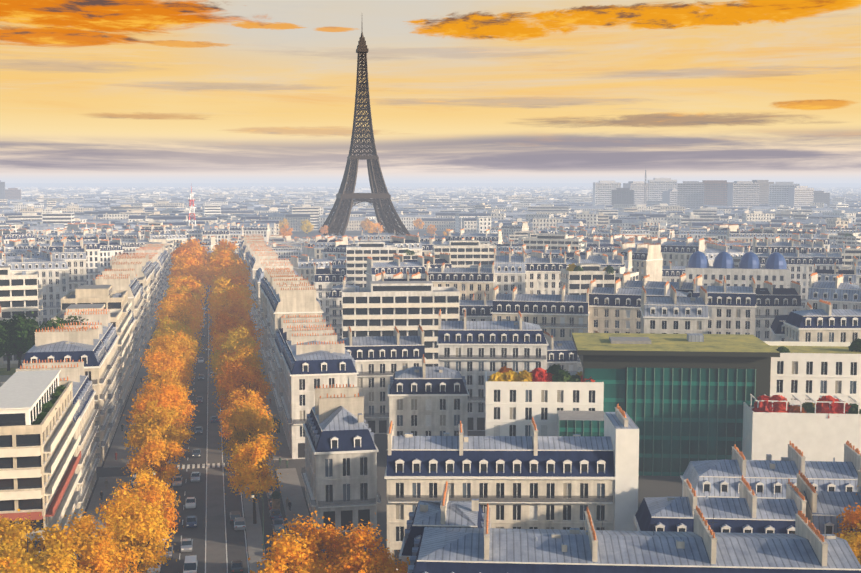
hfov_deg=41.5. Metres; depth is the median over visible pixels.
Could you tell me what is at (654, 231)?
city
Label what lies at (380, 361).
building
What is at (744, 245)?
city
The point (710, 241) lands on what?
city
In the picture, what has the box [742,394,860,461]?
white building
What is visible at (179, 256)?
tree
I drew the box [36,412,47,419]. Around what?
green shrub
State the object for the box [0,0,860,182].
sky
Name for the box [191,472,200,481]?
car
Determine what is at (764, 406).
red shrub
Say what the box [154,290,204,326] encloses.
tree
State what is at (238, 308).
tree
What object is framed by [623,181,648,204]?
front de seine
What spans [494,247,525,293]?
apartment building
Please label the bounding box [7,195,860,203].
city
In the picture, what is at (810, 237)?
city
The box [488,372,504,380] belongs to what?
yellow shrub
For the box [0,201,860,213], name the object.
city
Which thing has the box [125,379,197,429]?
tree
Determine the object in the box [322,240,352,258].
city
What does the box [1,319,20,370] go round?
roof garden tree
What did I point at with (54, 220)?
city
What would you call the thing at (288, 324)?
building
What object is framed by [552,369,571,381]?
green shrub
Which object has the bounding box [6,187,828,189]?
city
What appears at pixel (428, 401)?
building
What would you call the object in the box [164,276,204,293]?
tree
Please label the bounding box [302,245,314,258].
city
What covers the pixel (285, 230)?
tree
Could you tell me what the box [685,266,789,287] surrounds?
dome hall base
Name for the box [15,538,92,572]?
tree
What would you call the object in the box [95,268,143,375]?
apartment building
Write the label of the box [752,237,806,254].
apartment building
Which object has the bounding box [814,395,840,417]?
red shrub
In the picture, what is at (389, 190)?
city
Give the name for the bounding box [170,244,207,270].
tree
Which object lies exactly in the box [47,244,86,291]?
building
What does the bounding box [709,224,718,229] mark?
city
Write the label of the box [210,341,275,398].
tree
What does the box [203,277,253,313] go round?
tree
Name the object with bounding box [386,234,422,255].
city
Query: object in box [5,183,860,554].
ground
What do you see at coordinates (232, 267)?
tree
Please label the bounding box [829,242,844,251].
city
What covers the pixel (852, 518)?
tree
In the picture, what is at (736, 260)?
city
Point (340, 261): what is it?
city
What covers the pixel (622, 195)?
front de seine
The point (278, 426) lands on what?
news kiosk
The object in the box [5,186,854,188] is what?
city
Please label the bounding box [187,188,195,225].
telecom mast redwhite
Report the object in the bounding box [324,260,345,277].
city
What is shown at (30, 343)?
roof garden tree
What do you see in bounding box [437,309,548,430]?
building
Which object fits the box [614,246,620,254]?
city
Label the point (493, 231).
city
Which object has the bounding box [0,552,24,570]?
tree
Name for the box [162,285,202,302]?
tree
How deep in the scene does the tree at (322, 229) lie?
1148.96 m
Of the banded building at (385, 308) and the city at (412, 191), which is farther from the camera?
the city at (412, 191)
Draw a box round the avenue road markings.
[167,328,248,572]
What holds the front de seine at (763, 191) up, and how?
on the ground
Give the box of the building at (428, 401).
[388,354,468,435]
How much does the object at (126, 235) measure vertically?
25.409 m
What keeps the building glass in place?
on the ground
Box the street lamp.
[251,494,263,549]
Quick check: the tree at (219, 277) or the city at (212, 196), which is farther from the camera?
the city at (212, 196)
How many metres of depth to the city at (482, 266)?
412.40 m
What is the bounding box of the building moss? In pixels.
[763,341,860,408]
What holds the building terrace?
on the ground
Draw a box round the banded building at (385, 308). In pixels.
[341,281,459,366]
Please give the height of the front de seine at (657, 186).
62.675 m
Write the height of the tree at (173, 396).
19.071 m
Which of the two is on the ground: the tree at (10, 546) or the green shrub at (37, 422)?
the tree at (10, 546)
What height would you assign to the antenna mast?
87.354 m
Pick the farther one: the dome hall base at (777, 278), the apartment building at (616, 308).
the dome hall base at (777, 278)
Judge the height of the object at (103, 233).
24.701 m
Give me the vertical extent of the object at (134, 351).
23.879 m
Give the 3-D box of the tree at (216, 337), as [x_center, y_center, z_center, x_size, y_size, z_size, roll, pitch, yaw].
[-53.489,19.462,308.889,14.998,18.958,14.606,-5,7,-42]
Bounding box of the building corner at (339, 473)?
[301,384,380,531]
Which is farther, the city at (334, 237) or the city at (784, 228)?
the city at (334, 237)
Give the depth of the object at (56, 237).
694.17 m
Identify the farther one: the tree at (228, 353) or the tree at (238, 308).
the tree at (238, 308)
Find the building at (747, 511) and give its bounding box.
[633,475,807,533]
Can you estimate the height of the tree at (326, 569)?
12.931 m
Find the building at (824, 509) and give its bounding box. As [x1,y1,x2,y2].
[796,470,860,536]
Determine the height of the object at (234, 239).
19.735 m
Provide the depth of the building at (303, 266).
545.98 m
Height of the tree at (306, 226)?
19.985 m
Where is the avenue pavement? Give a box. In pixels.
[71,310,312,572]
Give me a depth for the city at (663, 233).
869.23 m
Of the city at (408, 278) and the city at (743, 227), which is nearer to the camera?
the city at (408, 278)
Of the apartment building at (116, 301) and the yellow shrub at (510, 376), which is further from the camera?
the apartment building at (116, 301)
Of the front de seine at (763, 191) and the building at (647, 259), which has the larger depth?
the front de seine at (763, 191)
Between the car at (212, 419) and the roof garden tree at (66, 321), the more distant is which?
the car at (212, 419)
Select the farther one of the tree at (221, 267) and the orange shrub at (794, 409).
the tree at (221, 267)
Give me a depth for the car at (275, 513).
193.65 m
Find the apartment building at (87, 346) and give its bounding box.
[18,327,111,466]
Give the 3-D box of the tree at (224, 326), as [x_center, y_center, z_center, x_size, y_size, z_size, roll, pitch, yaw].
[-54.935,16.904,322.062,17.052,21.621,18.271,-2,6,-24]
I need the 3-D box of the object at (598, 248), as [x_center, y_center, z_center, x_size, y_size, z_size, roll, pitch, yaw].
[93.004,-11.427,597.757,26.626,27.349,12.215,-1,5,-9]
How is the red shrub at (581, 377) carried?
on the building terrace
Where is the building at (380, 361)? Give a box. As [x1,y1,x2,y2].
[337,325,425,433]
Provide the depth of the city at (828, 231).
777.77 m
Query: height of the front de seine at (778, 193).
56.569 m
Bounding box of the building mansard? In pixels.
[384,404,638,569]
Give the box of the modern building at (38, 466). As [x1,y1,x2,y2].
[0,381,82,555]
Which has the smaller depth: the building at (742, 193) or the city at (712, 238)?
the city at (712, 238)
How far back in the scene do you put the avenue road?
208.67 m
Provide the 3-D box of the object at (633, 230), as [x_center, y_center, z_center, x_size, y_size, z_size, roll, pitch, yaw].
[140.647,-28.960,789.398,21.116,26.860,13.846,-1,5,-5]
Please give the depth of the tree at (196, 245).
609.15 m
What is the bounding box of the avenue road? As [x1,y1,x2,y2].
[100,283,294,572]
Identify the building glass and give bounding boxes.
[572,333,779,475]
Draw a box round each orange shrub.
[498,366,512,372]
[788,405,805,412]
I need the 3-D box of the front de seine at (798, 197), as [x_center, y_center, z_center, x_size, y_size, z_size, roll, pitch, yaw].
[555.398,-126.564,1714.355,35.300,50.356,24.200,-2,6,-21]
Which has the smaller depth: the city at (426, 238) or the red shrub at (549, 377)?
the red shrub at (549, 377)
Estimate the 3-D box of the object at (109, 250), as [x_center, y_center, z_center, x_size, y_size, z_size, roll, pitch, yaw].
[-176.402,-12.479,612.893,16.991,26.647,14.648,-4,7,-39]
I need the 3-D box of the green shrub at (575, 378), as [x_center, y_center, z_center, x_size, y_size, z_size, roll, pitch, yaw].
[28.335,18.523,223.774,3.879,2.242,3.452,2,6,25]
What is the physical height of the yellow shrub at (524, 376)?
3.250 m
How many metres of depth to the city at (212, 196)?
2799.60 m
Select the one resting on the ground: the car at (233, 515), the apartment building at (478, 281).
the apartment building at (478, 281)
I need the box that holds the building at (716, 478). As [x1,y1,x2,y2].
[680,440,860,498]
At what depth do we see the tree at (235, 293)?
373.94 m
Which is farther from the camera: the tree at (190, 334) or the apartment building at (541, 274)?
the apartment building at (541, 274)
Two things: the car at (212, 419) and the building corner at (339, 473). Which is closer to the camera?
the building corner at (339, 473)
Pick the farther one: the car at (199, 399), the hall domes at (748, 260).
the hall domes at (748, 260)
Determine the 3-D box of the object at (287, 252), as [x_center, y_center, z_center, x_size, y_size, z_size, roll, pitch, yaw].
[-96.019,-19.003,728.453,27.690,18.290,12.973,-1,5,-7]
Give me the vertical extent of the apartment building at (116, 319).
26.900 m
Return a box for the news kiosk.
[271,416,280,432]
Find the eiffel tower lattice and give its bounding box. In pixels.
[319,52,407,235]
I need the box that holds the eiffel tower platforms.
[319,32,409,235]
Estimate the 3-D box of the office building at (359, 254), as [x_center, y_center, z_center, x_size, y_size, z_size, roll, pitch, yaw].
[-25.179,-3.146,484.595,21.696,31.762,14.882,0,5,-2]
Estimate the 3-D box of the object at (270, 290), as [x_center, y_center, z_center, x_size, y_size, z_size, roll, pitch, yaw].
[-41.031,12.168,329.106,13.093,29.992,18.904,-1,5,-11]
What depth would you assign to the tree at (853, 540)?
141.38 m
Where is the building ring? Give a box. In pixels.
[407,503,860,572]
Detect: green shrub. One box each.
[31,418,41,424]
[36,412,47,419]
[41,402,56,412]
[51,390,61,400]
[56,385,66,392]
[546,364,560,373]
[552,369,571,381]
[568,375,580,381]
[573,266,582,270]
[605,265,613,273]
[776,346,790,352]
[802,402,814,412]
[846,403,860,413]
[848,338,860,351]
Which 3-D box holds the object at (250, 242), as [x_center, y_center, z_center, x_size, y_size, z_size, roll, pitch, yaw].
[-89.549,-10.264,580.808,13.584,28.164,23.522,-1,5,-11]
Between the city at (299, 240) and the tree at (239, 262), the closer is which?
the tree at (239, 262)
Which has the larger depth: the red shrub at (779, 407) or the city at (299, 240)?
the city at (299, 240)
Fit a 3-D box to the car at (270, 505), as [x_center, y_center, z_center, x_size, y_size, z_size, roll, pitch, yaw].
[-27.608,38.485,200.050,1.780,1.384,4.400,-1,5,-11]
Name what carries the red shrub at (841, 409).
on the white building at (815, 436)
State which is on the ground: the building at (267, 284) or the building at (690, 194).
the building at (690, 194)
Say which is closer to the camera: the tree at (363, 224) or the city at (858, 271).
the city at (858, 271)
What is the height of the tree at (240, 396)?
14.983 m
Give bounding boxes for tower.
[0,180,4,198]
[5,188,20,198]
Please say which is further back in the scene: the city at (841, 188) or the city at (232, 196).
the city at (841, 188)
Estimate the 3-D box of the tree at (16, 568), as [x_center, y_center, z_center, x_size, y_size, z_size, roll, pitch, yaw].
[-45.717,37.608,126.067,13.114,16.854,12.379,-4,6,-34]
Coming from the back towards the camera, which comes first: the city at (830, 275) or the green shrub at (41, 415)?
the city at (830, 275)
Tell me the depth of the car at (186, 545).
177.17 m
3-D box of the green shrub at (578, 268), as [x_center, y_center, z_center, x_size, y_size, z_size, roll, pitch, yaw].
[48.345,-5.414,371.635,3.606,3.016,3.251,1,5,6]
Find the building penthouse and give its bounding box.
[0,370,60,425]
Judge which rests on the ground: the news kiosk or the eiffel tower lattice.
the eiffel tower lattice
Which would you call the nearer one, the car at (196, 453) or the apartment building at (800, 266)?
the car at (196, 453)
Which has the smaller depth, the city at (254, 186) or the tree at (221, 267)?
the tree at (221, 267)
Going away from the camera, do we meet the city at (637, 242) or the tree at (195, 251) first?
the tree at (195, 251)
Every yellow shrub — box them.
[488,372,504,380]
[503,370,518,381]
[516,370,533,381]
[566,263,575,270]
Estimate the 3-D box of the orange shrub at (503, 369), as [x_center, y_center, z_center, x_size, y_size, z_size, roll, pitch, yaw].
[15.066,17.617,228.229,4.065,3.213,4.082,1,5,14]
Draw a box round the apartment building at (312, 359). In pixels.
[280,327,358,458]
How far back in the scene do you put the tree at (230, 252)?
586.07 m
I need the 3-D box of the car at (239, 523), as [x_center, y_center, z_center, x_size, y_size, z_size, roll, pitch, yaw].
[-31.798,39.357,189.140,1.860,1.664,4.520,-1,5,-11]
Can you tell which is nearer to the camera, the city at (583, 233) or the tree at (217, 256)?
the tree at (217, 256)
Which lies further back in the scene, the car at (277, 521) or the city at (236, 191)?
the city at (236, 191)
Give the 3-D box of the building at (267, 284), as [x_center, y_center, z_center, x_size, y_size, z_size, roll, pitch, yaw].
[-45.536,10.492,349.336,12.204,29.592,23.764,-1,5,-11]
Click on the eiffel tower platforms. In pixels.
(363, 48)
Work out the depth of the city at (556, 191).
3686.06 m
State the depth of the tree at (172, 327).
312.64 m
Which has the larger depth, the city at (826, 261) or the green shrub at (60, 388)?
the city at (826, 261)
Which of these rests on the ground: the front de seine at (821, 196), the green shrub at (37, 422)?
the front de seine at (821, 196)
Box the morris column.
[270,491,281,509]
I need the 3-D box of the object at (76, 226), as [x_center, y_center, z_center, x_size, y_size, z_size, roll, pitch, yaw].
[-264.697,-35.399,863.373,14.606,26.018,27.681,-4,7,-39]
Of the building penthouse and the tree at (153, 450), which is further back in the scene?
the tree at (153, 450)
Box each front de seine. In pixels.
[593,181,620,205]
[611,188,633,204]
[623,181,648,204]
[647,178,676,200]
[662,189,676,204]
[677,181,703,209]
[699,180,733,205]
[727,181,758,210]
[752,180,773,203]
[769,182,799,206]
[788,186,813,208]
[813,191,829,206]
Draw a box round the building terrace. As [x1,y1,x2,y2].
[485,371,603,435]
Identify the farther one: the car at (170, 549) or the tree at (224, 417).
the tree at (224, 417)
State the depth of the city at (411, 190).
4436.24 m
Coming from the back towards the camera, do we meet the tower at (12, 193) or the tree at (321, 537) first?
the tower at (12, 193)
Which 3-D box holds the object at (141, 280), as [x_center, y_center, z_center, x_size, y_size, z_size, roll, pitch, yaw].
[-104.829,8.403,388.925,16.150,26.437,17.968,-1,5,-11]
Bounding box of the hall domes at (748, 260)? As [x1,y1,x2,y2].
[687,247,786,268]
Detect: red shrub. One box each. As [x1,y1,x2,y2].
[530,368,548,381]
[547,372,553,381]
[580,375,594,381]
[752,395,775,411]
[769,395,789,412]
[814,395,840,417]
[838,400,850,413]
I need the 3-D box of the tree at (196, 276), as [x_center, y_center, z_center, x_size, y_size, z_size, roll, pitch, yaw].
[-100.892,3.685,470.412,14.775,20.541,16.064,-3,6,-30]
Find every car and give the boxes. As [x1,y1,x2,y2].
[147,556,161,572]
[161,545,172,557]
[172,476,182,485]
[181,538,192,551]
[183,555,197,572]
[185,497,195,508]
[186,515,196,527]
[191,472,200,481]
[192,449,200,457]
[195,426,202,434]
[196,396,202,402]
[198,357,203,362]
[198,374,203,380]
[210,416,217,422]
[229,511,240,523]
[231,560,242,572]
[234,517,245,530]
[266,491,272,501]
[268,501,271,509]
[269,509,281,519]
[272,518,284,527]
[272,525,285,535]
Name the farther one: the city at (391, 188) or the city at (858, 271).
the city at (391, 188)
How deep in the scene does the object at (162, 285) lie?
516.73 m
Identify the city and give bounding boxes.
[0,196,860,206]
[0,198,860,208]
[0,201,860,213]
[0,203,860,232]
[0,210,860,239]
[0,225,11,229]
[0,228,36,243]
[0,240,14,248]
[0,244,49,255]
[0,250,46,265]
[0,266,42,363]
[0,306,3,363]
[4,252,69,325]
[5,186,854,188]
[5,188,843,189]
[5,188,856,190]
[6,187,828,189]
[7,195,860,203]
[11,186,859,187]
[14,186,850,188]
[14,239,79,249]
[21,188,856,190]
[21,190,853,194]
[21,191,842,196]
[21,193,860,198]
[21,193,860,199]
[22,187,556,189]
[22,190,844,194]
[24,191,860,195]
[24,192,860,197]
[25,188,840,189]
[25,188,856,191]
[25,194,850,203]
[26,188,860,192]
[27,186,838,188]
[28,186,809,187]
[31,186,859,188]
[32,187,847,189]
[32,190,860,192]
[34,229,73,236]
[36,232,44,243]
[41,188,845,191]
[42,186,860,188]
[43,189,860,193]
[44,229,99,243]
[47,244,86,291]
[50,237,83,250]
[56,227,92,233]
[57,187,855,189]
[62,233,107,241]
[67,187,845,189]
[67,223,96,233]
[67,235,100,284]
[75,190,858,193]
[79,187,837,188]
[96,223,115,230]
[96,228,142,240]
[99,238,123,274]
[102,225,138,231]
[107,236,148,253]
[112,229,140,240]
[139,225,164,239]
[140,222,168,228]
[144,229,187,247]
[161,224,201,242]
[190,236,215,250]
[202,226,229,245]
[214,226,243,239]
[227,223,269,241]
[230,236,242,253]
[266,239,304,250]
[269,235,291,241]
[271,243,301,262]
[284,237,321,241]
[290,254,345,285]
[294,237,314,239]
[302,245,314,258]
[308,237,355,246]
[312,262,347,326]
[314,235,347,258]
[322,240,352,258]
[324,235,358,240]
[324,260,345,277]
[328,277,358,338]
[332,257,345,264]
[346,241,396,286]
[353,236,391,245]
[361,229,394,240]
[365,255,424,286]
[368,237,431,255]
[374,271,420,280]
[381,271,428,280]
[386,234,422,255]
[392,252,450,272]
[397,247,419,259]
[417,232,448,241]
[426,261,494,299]
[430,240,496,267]
[431,237,473,255]
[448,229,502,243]
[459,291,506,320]
[470,265,491,267]
[488,226,500,233]
[490,240,522,255]
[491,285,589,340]
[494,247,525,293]
[500,221,528,238]
[500,250,542,257]
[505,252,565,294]
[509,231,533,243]
[519,233,554,243]
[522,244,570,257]
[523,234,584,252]
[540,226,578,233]
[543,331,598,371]
[558,225,583,233]
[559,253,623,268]
[560,229,587,238]
[560,246,592,259]
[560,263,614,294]
[568,234,602,239]
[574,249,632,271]
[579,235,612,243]
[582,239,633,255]
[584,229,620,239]
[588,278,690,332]
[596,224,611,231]
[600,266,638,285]
[606,235,637,243]
[613,234,644,240]
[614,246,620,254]
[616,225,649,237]
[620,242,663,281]
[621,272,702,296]
[629,237,654,247]
[630,224,665,231]
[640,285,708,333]
[642,228,674,237]
[644,238,675,244]
[645,223,659,237]
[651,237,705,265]
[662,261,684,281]
[666,228,678,237]
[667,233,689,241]
[679,227,713,240]
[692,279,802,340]
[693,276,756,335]
[694,241,716,248]
[696,236,721,242]
[705,240,746,242]
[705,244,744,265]
[707,224,738,241]
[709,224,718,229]
[714,239,761,249]
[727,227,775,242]
[732,257,740,266]
[733,224,752,230]
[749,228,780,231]
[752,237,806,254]
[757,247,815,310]
[769,236,789,242]
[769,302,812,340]
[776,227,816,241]
[781,224,802,230]
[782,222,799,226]
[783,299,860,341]
[791,232,829,251]
[793,239,824,252]
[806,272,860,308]
[807,248,842,269]
[813,262,856,284]
[821,225,856,234]
[827,248,860,268]
[829,232,860,247]
[829,240,837,244]
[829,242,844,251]
[842,267,851,269]
[852,256,860,285]
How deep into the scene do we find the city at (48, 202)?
2029.30 m
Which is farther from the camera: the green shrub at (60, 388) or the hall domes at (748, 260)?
the hall domes at (748, 260)
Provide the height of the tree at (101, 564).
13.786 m
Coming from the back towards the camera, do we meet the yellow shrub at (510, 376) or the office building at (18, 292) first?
the office building at (18, 292)
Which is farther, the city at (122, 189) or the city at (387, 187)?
the city at (387, 187)
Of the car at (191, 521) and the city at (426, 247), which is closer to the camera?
the car at (191, 521)
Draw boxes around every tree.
[0,311,39,367]
[0,325,12,357]
[0,509,75,571]
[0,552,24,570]
[0,556,65,572]
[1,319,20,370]
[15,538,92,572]
[16,316,68,358]
[40,508,130,571]
[51,311,88,327]
[69,536,150,572]
[95,488,176,572]
[96,486,183,571]
[108,467,179,510]
[123,379,190,446]
[123,399,195,457]
[123,434,185,486]
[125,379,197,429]
[131,366,192,410]
[138,348,194,395]
[140,330,199,381]
[144,330,196,366]
[149,315,204,357]
[149,328,198,373]
[151,300,203,334]
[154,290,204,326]
[155,296,206,335]
[155,319,206,353]
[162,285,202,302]
[163,276,205,307]
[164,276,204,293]
[166,254,209,285]
[166,276,205,295]
[169,247,209,265]
[169,251,204,273]
[169,266,207,293]
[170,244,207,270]
[171,271,206,301]
[172,251,208,268]
[172,288,204,312]
[173,237,209,264]
[177,241,209,254]
[198,255,251,290]
[202,255,248,286]
[203,248,247,277]
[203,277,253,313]
[205,238,240,259]
[205,283,257,318]
[205,325,256,370]
[206,248,237,265]
[207,323,260,360]
[208,247,236,264]
[208,271,250,303]
[208,300,254,330]
[208,354,273,409]
[209,311,263,352]
[210,270,231,290]
[210,288,226,324]
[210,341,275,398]
[211,250,237,262]
[215,351,265,387]
[215,385,269,420]
[216,342,259,371]
[218,396,276,463]
[218,401,282,457]
[223,429,282,523]
[248,524,327,572]
[258,566,308,572]
[262,510,345,572]
[278,225,293,237]
[279,218,289,229]
[300,219,314,233]
[314,512,400,572]
[318,543,409,572]
[319,225,327,234]
[319,560,345,572]
[360,218,368,232]
[364,220,378,232]
[374,222,383,232]
[413,219,423,229]
[426,224,436,234]
[834,503,860,560]
[835,523,860,564]
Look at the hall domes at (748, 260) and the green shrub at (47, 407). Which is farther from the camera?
the hall domes at (748, 260)
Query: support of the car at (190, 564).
on the avenue road
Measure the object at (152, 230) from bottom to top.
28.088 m
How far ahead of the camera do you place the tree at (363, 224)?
1223.59 m
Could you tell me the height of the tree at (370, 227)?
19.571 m
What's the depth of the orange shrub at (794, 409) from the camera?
210.99 m
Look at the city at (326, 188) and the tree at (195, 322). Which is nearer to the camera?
the tree at (195, 322)
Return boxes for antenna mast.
[644,170,646,205]
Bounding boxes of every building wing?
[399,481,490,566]
[557,410,603,435]
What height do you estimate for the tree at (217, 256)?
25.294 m
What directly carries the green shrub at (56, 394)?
on the modern building at (38, 466)
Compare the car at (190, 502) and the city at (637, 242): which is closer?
the car at (190, 502)
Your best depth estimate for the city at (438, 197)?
2449.13 m
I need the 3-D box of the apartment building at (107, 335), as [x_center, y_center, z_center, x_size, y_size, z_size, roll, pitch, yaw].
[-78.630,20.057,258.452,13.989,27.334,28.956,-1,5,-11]
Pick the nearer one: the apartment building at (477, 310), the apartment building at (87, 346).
the apartment building at (87, 346)
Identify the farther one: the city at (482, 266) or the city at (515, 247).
the city at (515, 247)
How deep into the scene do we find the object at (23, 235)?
708.22 m
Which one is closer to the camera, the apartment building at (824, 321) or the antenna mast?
the apartment building at (824, 321)
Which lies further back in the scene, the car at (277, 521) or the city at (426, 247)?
the city at (426, 247)
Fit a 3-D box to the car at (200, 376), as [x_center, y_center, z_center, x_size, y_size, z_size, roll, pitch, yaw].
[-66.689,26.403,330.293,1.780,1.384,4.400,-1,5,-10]
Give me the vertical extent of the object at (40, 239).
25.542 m
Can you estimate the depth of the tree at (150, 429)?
207.74 m
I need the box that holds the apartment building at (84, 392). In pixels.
[1,358,99,520]
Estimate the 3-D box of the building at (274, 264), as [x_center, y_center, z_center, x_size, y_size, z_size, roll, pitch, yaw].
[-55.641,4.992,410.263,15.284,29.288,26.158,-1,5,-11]
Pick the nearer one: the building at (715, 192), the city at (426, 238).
the city at (426, 238)
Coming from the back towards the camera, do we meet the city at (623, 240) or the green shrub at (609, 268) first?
the city at (623, 240)
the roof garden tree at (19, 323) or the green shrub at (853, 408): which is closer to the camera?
the green shrub at (853, 408)
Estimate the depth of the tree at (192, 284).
425.04 m
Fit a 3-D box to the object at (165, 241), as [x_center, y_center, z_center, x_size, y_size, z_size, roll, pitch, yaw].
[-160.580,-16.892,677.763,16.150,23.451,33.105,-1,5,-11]
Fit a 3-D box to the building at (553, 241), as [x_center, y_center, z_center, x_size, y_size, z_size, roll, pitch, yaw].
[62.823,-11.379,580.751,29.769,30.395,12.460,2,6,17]
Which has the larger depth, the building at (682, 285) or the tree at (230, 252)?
the tree at (230, 252)
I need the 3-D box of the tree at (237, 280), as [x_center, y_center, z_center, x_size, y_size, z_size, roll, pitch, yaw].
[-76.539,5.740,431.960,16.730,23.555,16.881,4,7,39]
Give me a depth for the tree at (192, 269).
482.37 m
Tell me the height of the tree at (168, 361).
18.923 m
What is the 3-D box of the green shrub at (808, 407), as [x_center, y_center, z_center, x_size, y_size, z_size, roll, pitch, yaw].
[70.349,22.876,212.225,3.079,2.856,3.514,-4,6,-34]
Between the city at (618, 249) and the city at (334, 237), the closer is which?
the city at (618, 249)
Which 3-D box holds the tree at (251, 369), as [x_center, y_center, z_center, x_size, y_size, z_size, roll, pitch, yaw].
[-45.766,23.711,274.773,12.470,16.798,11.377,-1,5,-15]
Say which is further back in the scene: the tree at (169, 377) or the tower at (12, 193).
the tower at (12, 193)
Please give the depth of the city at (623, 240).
637.43 m
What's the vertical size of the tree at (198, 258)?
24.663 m

